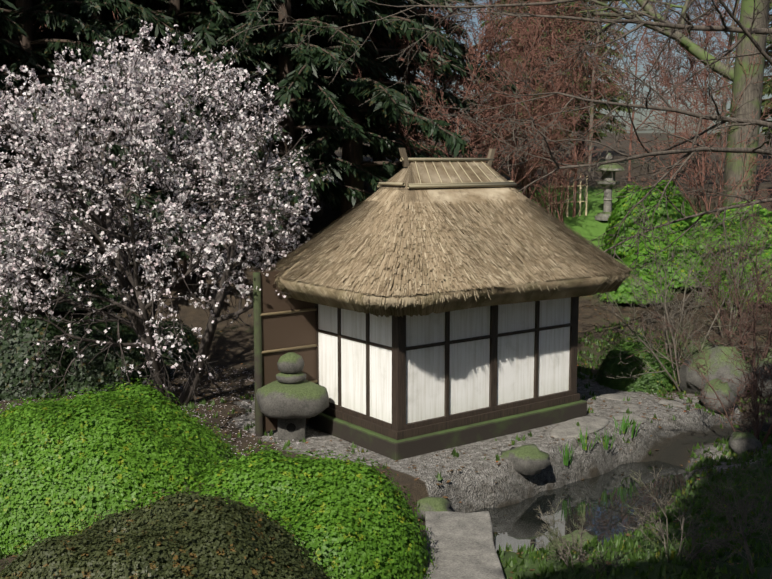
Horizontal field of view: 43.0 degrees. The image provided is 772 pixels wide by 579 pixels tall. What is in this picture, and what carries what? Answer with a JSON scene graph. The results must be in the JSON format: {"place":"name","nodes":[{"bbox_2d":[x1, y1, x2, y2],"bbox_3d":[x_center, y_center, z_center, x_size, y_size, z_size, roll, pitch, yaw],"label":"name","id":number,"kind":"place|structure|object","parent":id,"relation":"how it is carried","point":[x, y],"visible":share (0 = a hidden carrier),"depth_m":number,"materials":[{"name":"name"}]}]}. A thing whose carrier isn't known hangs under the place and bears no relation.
{"place":"outdoors","nodes":[
{"label":"outdoors","id":0,"kind":"place"},
{"bbox_2d":[0,133,771,578],"bbox_3d":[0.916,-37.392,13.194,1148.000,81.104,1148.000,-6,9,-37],"label":"ground","id":1,"kind":"structure","parent":0,"point":[490,483],"depth_m":16.98,"materials":[{"name":"grey gravel"}]},
{"bbox_2d":[0,301,15,316],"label":"bush leaves","id":2,"kind":"object","parent":1,"relation":"on","point":[9,308],"depth_m":21.72,"materials":[{"name":"green plant"}]},
{"bbox_2d":[0,0,49,196],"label":"conifer tree needles","id":3,"kind":"object","parent":1,"relation":"on","point":[7,159],"depth_m":26.78,"materials":[{"name":"plant"}]},
{"bbox_2d":[0,255,51,308],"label":"bush leaves","id":4,"kind":"object","parent":1,"relation":"on","point":[8,293],"depth_m":24.68,"materials":[{"name":"plant"}]},
{"bbox_2d":[0,311,80,400],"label":"bush leaves","id":5,"kind":"object","parent":1,"relation":"on","point":[12,382],"depth_m":18.09,"materials":[{"name":"green plant"}]},
{"bbox_2d":[0,0,90,271],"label":"conifer tree needles","id":6,"kind":"object","parent":1,"relation":"on","point":[12,28],"depth_m":23.37,"materials":[{"name":"plant"}]},
{"bbox_2d":[21,261,122,311],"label":"bush leaves","id":7,"kind":"object","parent":1,"relation":"on","point":[66,307],"depth_m":24.89,"materials":[{"name":"plant"}]},
{"bbox_2d":[0,0,171,254],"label":"conifer tree needles","id":8,"kind":"object","parent":1,"relation":"on","point":[34,3],"depth_m":27.88,"materials":[{"name":"green plant"}]},
{"bbox_2d":[0,0,178,254],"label":"bare tree","id":9,"kind":"object","parent":1,"relation":"on","point":[11,57],"visible":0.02,"depth_m":26.14,"materials":[{"name":"red plant"}]},
{"bbox_2d":[0,0,222,316],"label":"conifer tree needles","id":10,"kind":"object","parent":1,"relation":"on","point":[60,22],"depth_m":23.62,"materials":[{"name":"plant"}]},
{"bbox_2d":[58,310,171,395],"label":"bush leaves","id":11,"kind":"object","parent":1,"relation":"on","point":[81,373],"depth_m":18.54,"materials":[{"name":"green plant"}]},
{"bbox_2d":[0,0,236,268],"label":"conifer tree needles","id":12,"kind":"object","parent":1,"relation":"on","point":[95,6],"depth_m":24.31,"materials":[{"name":"plant"}]},
{"bbox_2d":[0,378,241,555],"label":"mound bush","id":13,"kind":"object","parent":1,"relation":"on","point":[50,448],"depth_m":11.35,"materials":[{"name":"green plant"}]},
{"bbox_2d":[0,367,314,454],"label":"fallen petals","id":14,"kind":"object","parent":1,"relation":"on","point":[216,405],"visible":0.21,"depth_m":17.43,"materials":[{"name":"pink plant"}]},
{"bbox_2d":[49,1,274,204],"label":"conifer tree needles","id":15,"kind":"object","parent":1,"relation":"on","point":[164,8],"depth_m":31.11,"materials":[{"name":"green plant"}]},
{"bbox_2d":[128,318,199,364],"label":"bush leaves","id":16,"kind":"object","parent":1,"relation":"on","point":[191,338],"depth_m":21.35,"materials":[{"name":"plant"}]},
{"bbox_2d":[0,481,333,578],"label":"mound bush","id":17,"kind":"object","parent":1,"relation":"on","point":[21,562],"depth_m":8.77,"materials":[{"name":"green plant"}]},
{"bbox_2d":[0,20,336,410],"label":"cherry tree","id":18,"kind":"object","parent":1,"relation":"on","point":[67,123],"depth_m":15.78,"materials":[{"name":"white plant"}]},
{"bbox_2d":[61,0,307,286],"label":"conifer tree needles","id":19,"kind":"object","parent":1,"relation":"on","point":[220,18],"depth_m":25.28,"materials":[{"name":"plant"}]},
{"bbox_2d":[58,0,391,258],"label":"conifer tree needles","id":20,"kind":"object","parent":1,"relation":"on","point":[300,55],"depth_m":26.14,"materials":[{"name":"green plant"}]},
{"bbox_2d":[253,272,263,436],"bbox_3d":[-2.016,1.085,15.450,0.140,2.720,0.140,-6,9,-37],"label":"fence post","id":21,"kind":"object","parent":1,"relation":"on","point":[258,384],"visible":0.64,"depth_m":15.38,"materials":[{"name":"wood"}]},
{"bbox_2d":[260,308,317,382],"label":"fence rails","id":22,"kind":"object","parent":21,"relation":"attached to","point":[289,348],"visible":0.71,"depth_m":15.70,"materials":[{"name":"brown wood"}]},
{"bbox_2d":[182,9,368,106],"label":"conifer tree needles","id":23,"kind":"object","parent":1,"relation":"on","point":[184,55],"depth_m":35.77,"materials":[{"name":"green plant"}]},
{"bbox_2d":[136,0,430,259],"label":"conifer tree needles","id":24,"kind":"object","parent":1,"relation":"on","point":[332,195],"depth_m":25.65,"materials":[{"name":"green plant"}]},
{"bbox_2d":[260,270,315,431],"bbox_3d":[-1.584,0.965,15.784,1.047,2.570,0.050,-6,9,-37],"label":"fence panel","id":25,"kind":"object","parent":1,"relation":"on","point":[280,331],"depth_m":15.66,"materials":[{"name":"brown wood"}]},
{"bbox_2d":[256,352,328,440],"bbox_3d":[-1.501,1.692,15.500,1.220,1.400,1.211,-6,9,-37],"label":"stone lantern","id":26,"kind":"object","parent":1,"relation":"on","point":[293,395],"visible":0.98,"depth_m":15.22,"materials":[{"name":"grey stone"}]},
{"bbox_2d":[286,420,305,431],"bbox_3d":[-1.383,2.151,15.461,0.409,0.150,0.106,-8,11,-47],"label":"stone lantern opening","id":27,"kind":"object","parent":26,"relation":"attached to","point":[290,427],"visible":0.96,"depth_m":15.35,"materials":[{"name":"black"}]},
{"bbox_2d":[185,441,436,578],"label":"bush","id":28,"kind":"object","parent":1,"relation":"on","point":[354,559],"depth_m":10.13,"materials":[{"name":"green plant"}]},
{"bbox_2d":[164,0,464,216],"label":"conifer tree needles","id":29,"kind":"object","parent":1,"relation":"on","point":[379,127],"depth_m":29.88,"materials":[{"name":"green plant"}]},
{"bbox_2d":[182,0,518,216],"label":"conifer tree needles","id":30,"kind":"object","parent":1,"relation":"on","point":[391,111],"depth_m":26.35,"materials":[{"name":"green plant"}]},
{"bbox_2d":[0,317,771,578],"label":"ground cover plants","id":31,"kind":"object","parent":1,"relation":"on","point":[627,545],"visible":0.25,"depth_m":12.15,"materials":[{"name":"green plant"}]},
{"bbox_2d":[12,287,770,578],"bbox_3d":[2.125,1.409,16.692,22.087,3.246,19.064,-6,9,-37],"label":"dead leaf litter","id":32,"kind":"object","parent":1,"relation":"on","point":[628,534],"visible":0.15,"depth_m":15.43,"materials":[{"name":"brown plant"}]},
{"bbox_2d":[327,0,456,125],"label":"conifer tree needles","id":33,"kind":"object","parent":1,"relation":"on","point":[407,1],"depth_m":43.61,"materials":[{"name":"green plant"}]},
{"bbox_2d":[361,0,479,180],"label":"conifer tree needles","id":34,"kind":"object","parent":1,"relation":"on","point":[400,70],"depth_m":38.40,"materials":[{"name":"green plant"}]},
{"bbox_2d":[367,0,483,139],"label":"bare tree","id":35,"kind":"object","parent":1,"relation":"on","point":[445,54],"visible":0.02,"depth_m":32.29,"materials":[{"name":"red plant"}]},
{"bbox_2d":[336,0,520,188],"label":"bare tree","id":36,"kind":"object","parent":1,"relation":"on","point":[431,46],"visible":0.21,"depth_m":27.91,"materials":[{"name":"red plant"}]},
{"bbox_2d":[343,0,545,193],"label":"bare tree","id":37,"kind":"object","parent":1,"relation":"on","point":[426,71],"visible":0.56,"depth_m":25.99,"materials":[{"name":"red plant"}]},
{"bbox_2d":[306,400,586,459],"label":"building plinth","id":38,"kind":"structure","parent":1,"relation":"on","point":[387,446],"depth_m":15.30,"materials":[{"name":"brown wood"}]},
{"bbox_2d":[315,297,579,439],"bbox_3d":[1.027,0.773,16.404,3.970,2.390,2.380,-6,9,-37],"label":"wall timber frame","id":39,"kind":"object","parent":1,"relation":"on","point":[398,428],"visible":0.31,"depth_m":15.36,"materials":[{"name":"brown wood"}]},
{"bbox_2d":[318,298,570,423],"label":"shoji panels","id":40,"kind":"object","parent":39,"relation":"in","point":[468,377],"visible":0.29,"depth_m":15.34,"materials":[{"name":"white paper"}]},
{"bbox_2d":[265,187,630,316],"bbox_3d":[1.028,-1.007,16.166,5.525,2.120,3.924,-6,9,-37],"label":"roof thatch","id":41,"kind":"object","parent":39,"relation":"on","point":[576,287],"visible":0.33,"depth_m":15.11,"materials":[{"name":"beige wicker"}]},
{"bbox_2d":[259,199,630,296],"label":"roof straw tufts","id":42,"kind":"object","parent":41,"relation":"on","point":[386,217],"visible":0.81,"depth_m":14.84,"materials":[{"name":"beige wicker"}]},
{"bbox_2d":[379,162,513,189],"bbox_3d":[1.027,-1.878,16.055,2.367,0.423,0.777,-6,9,-37],"label":"roof ridge cap","id":43,"kind":"object","parent":41,"relation":"on","point":[407,175],"visible":0.77,"depth_m":15.76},
{"bbox_2d":[377,158,516,188],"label":"bamboo ridge poles","id":44,"kind":"object","parent":41,"relation":"on","point":[457,185],"visible":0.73,"depth_m":15.80,"materials":[{"name":"brown wood"}]},
{"bbox_2d":[275,272,633,309],"bbox_3d":[1.031,-0.241,16.274,5.548,0.388,3.948,-6,9,-37],"label":"roof eave","id":45,"kind":"object","parent":41,"relation":"on","point":[389,300],"visible":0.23,"depth_m":13.48,"materials":[{"name":"brown plant"}]},
{"bbox_2d":[362,42,543,177],"bbox_3d":[1.998,-5.114,31.551,6.476,5.652,4.664,1,8,5],"label":"maple shrub","id":46,"kind":"object","parent":1,"relation":"on","point":[448,119],"visible":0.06,"depth_m":31.45,"materials":[{"name":"red plant"}]},
{"bbox_2d":[425,511,504,578],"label":"stone slab","id":47,"kind":"structure","parent":1,"relation":"on","point":[462,545],"depth_m":11.02,"materials":[{"name":"grey stone"}]},
{"bbox_2d":[401,0,550,143],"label":"bare tree","id":48,"kind":"object","parent":1,"relation":"on","point":[502,57],"visible":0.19,"depth_m":31.68,"materials":[{"name":"red plant"}]},
{"bbox_2d":[400,64,572,188],"bbox_3d":[2.804,-4.741,30.991,4.981,5.294,5.886,-6,9,-37],"label":"maple shrub","id":49,"kind":"object","parent":1,"relation":"on","point":[524,167],"visible":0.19,"depth_m":30.55,"materials":[{"name":"red plant"}]},
{"bbox_2d":[222,0,771,318],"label":"bare tree","id":50,"kind":"object","parent":1,"relation":"on","point":[748,33],"visible":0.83,"depth_m":21.70,"materials":[{"name":"brown plant"}]},
{"bbox_2d":[402,0,598,186],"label":"bare tree","id":51,"kind":"object","parent":1,"relation":"on","point":[565,122],"visible":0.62,"depth_m":28.05,"materials":[{"name":"red plant"}]},
{"bbox_2d":[461,0,565,149],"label":"conifer tree needles","id":52,"kind":"object","parent":1,"relation":"on","point":[483,23],"depth_m":62.31,"materials":[{"name":"brown plant"}]},
{"bbox_2d":[460,0,586,179],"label":"bare tree","id":53,"kind":"object","parent":1,"relation":"on","point":[524,38],"visible":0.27,"depth_m":34.51,"materials":[{"name":"red plant"}]},
{"bbox_2d":[488,3,559,151],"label":"conifer tree needles","id":54,"kind":"object","parent":1,"relation":"on","point":[520,47],"depth_m":83.24,"materials":[{"name":"brown plant"}]},
{"bbox_2d":[447,0,619,198],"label":"bare tree","id":55,"kind":"object","parent":1,"relation":"on","point":[531,36],"visible":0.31,"depth_m":30.90,"materials":[{"name":"red plant"}]},
{"bbox_2d":[465,58,610,199],"bbox_3d":[4.416,-4.529,30.742,4.511,5.307,4.935,-6,9,-37],"label":"maple shrub","id":56,"kind":"object","parent":1,"relation":"on","point":[527,164],"visible":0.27,"depth_m":29.94,"materials":[{"name":"red plant"}]},
{"bbox_2d":[493,100,607,222],"bbox_3d":[4.969,-3.785,30.177,3.555,4.153,3.560,-1,8,-6],"label":"maple shrub","id":57,"kind":"object","parent":1,"relation":"on","point":[549,199],"visible":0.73,"depth_m":30.09,"materials":[{"name":"red plant"}]},
{"bbox_2d":[481,0,620,162],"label":"conifer tree needles","id":58,"kind":"object","parent":1,"relation":"on","point":[604,106],"depth_m":56.71,"materials":[{"name":"brown plant"}]},
{"bbox_2d":[548,174,587,217],"bbox_3d":[5.741,-2.922,30.943,1.276,1.505,0.062,-1,8,-5],"label":"bamboo fence","id":59,"kind":"object","parent":1,"relation":"on","point":[567,211],"visible":0.33,"depth_m":30.95,"materials":[{"name":"beige"}]},
{"bbox_2d":[545,19,598,148],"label":"conifer tree needles","id":60,"kind":"object","parent":1,"relation":"on","point":[578,65],"depth_m":90.21,"materials":[{"name":"green plant"}]},
{"bbox_2d":[501,0,646,216],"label":"bare tree","id":61,"kind":"object","parent":1,"relation":"on","point":[573,105],"visible":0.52,"depth_m":30.40,"materials":[{"name":"red plant"}]},
{"bbox_2d":[489,0,658,170],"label":"bare tree","id":62,"kind":"object","parent":1,"relation":"on","point":[593,71],"visible":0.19,"depth_m":48.52,"materials":[{"name":"brown plant"}]},
{"bbox_2d":[530,498,628,573],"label":"twigs","id":63,"kind":"object","parent":1,"relation":"on","point":[554,544],"visible":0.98,"depth_m":10.75,"materials":[{"name":"brown plant"}]},
{"bbox_2d":[539,0,637,156],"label":"conifer tree needles","id":64,"kind":"object","parent":1,"relation":"on","point":[621,108],"depth_m":68.30,"materials":[{"name":"green plant"}]},
{"bbox_2d":[417,335,771,549],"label":"garden rocks","id":65,"kind":"object","parent":1,"relation":"on","point":[531,459],"visible":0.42,"depth_m":17.36,"materials":[{"name":"stone"}]},
{"bbox_2d":[558,414,640,465],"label":"iris shoots","id":66,"kind":"object","parent":1,"relation":"on","point":[624,426],"visible":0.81,"depth_m":15.57,"materials":[{"name":"green plant"}]},
{"bbox_2d":[593,153,624,220],"bbox_3d":[6.918,-3.206,30.520,0.870,2.080,1.002,5,9,35],"label":"stone lantern","id":67,"kind":"object","parent":1,"relation":"on","point":[605,214],"visible":0.79,"depth_m":30.36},
{"bbox_2d":[550,394,685,438],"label":"stepping stones","id":68,"kind":"object","parent":1,"relation":"on","point":[570,428],"visible":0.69,"depth_m":16.43,"materials":[{"name":"grey stone"}]},
{"bbox_2d":[546,0,698,180],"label":"bare tree","id":69,"kind":"object","parent":1,"relation":"on","point":[634,87],"visible":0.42,"depth_m":35.92,"materials":[{"name":"red plant"}]},
{"bbox_2d":[597,268,674,304],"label":"green bush leaves","id":70,"kind":"object","parent":1,"relation":"on","point":[620,294],"visible":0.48,"depth_m":25.32,"materials":[{"name":"green plant"}]},
{"bbox_2d":[591,331,686,393],"bbox_3d":[5.106,1.365,19.407,2.061,1.027,1.895,-6,9,-37],"label":"mound bush","id":71,"kind":"object","parent":1,"relation":"on","point":[611,365],"depth_m":18.84,"materials":[{"name":"green plant"}]},
{"bbox_2d":[527,0,769,211],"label":"tree","id":72,"kind":"object","parent":1,"relation":"on","point":[737,75],"visible":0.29,"depth_m":30.37,"materials":[{"name":"green plant"}]},
{"bbox_2d":[602,4,735,180],"bbox_3d":[9.444,-6.288,32.419,3.226,6.716,3.813,-7,10,-42],"label":"bare tree","id":73,"kind":"object","parent":1,"relation":"on","point":[708,37],"visible":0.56,"depth_m":32.24,"materials":[{"name":"red plant"}]},
{"bbox_2d":[620,232,718,287],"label":"green bush leaves","id":74,"kind":"object","parent":1,"relation":"on","point":[629,259],"depth_m":26.05,"materials":[{"name":"green plant"}]},
{"bbox_2d":[581,197,770,390],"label":"bare shrub","id":75,"kind":"object","parent":1,"relation":"on","point":[671,318],"visible":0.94,"depth_m":18.67,"materials":[{"name":"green plant"}]},
{"bbox_2d":[619,464,742,563],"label":"twigs","id":76,"kind":"object","parent":1,"relation":"on","point":[715,541],"visible":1,"depth_m":10.64,"materials":[{"name":"brown plant"}]},
{"bbox_2d":[601,37,771,217],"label":"maple shrub","id":77,"kind":"object","parent":1,"relation":"on","point":[701,166],"visible":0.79,"depth_m":29.67,"materials":[{"name":"red plant"}]},
{"bbox_2d":[626,307,771,445],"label":"bare shrub","id":78,"kind":"object","parent":1,"relation":"on","point":[755,403],"visible":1,"depth_m":15.50,"materials":[{"name":"brown plant"}]},
{"bbox_2d":[632,0,771,179],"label":"bare tree","id":79,"kind":"object","parent":1,"relation":"on","point":[715,49],"visible":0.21,"depth_m":37.34,"materials":[{"name":"red plant"}]},
{"bbox_2d":[635,183,771,337],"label":"bare shrub","id":80,"kind":"object","parent":1,"relation":"on","point":[736,282],"visible":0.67,"depth_m":23.27,"materials":[{"name":"brown plant"}]},
{"bbox_2d":[689,212,729,239],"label":"green bush leaves","id":81,"kind":"object","parent":1,"relation":"on","point":[704,222],"visible":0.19,"depth_m":27.86,"materials":[{"name":"green plant"}]},
{"bbox_2d":[656,0,771,169],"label":"bare tree","id":82,"kind":"object","parent":1,"relation":"on","point":[729,55],"visible":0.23,"depth_m":47.46,"materials":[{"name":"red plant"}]},
{"bbox_2d":[657,0,771,140],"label":"bare tree","id":83,"kind":"object","parent":1,"relation":"on","point":[726,41],"visible":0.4,"depth_m":35.30,"materials":[{"name":"plant"}]},
{"bbox_2d":[690,283,751,311],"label":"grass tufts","id":84,"kind":"object","parent":1,"relation":"on","point":[717,300],"visible":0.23,"depth_m":25.15,"materials":[{"name":"green plant"}]},
{"bbox_2d":[671,163,771,364],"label":"bare shrub","id":85,"kind":"object","parent":1,"relation":"on","point":[757,305],"visible":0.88,"depth_m":19.25,"materials":[{"name":"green plant"}]},
{"bbox_2d":[691,222,763,277],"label":"green bush leaves","id":86,"kind":"object","parent":1,"relation":"on","point":[731,239],"visible":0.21,"depth_m":26.46,"materials":[{"name":"green plant"}]},
{"bbox_2d":[694,447,771,532],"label":"twigs","id":87,"kind":"object","parent":1,"relation":"on","point":[740,491],"visible":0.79,"depth_m":11.73,"materials":[{"name":"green plant"}]},
{"bbox_2d":[707,0,771,146],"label":"conifer tree needles","id":88,"kind":"object","parent":1,"relation":"on","point":[767,90],"depth_m":64.86,"materials":[{"name":"green plant"}]},
{"bbox_2d":[714,240,771,303],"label":"green bush leaves","id":89,"kind":"object","parent":1,"relation":"on","point":[767,254],"depth_m":25.26,"materials":[{"name":"green plant"}]},
{"bbox_2d":[720,199,771,244],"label":"green bush leaves","id":90,"kind":"object","parent":1,"relation":"on","point":[764,214],"visible":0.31,"depth_m":28.11,"materials":[{"name":"green plant"}]},
{"bbox_2d":[399,148,495,166],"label":"roof ridge horns","id":91,"kind":"object","parent":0,"point":[405,162],"visible":0.85,"depth_m":15.47},
{"bbox_2d":[421,460,686,578],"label":"pond","id":92,"kind":"structure","parent":0,"point":[606,497],"depth_m":14.00,"materials":[{"name":"black liquid"}]},
{"bbox_2d":[387,0,771,133],"label":"sky","id":93,"kind":"structure","parent":0,"point":[649,130],"materials":[{"name":"blue"}]},
{"bbox_3d":[7.676,-2.058,28.331,2.230,1.971,2.157,-6,9,-37],"label":"bright bush","id":94,"kind":"object","parent":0,"visible":0},
{"bbox_2d":[602,179,693,255],"bbox_3d":[7.689,-2.075,28.328,2.544,2.153,2.454,-6,9,-37],"label":"bright bush","id":95,"kind":"object","parent":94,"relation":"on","point":[619,212],"visible":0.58,"depth_m":27.70,"materials":[{"name":"green plant"}]}
]}

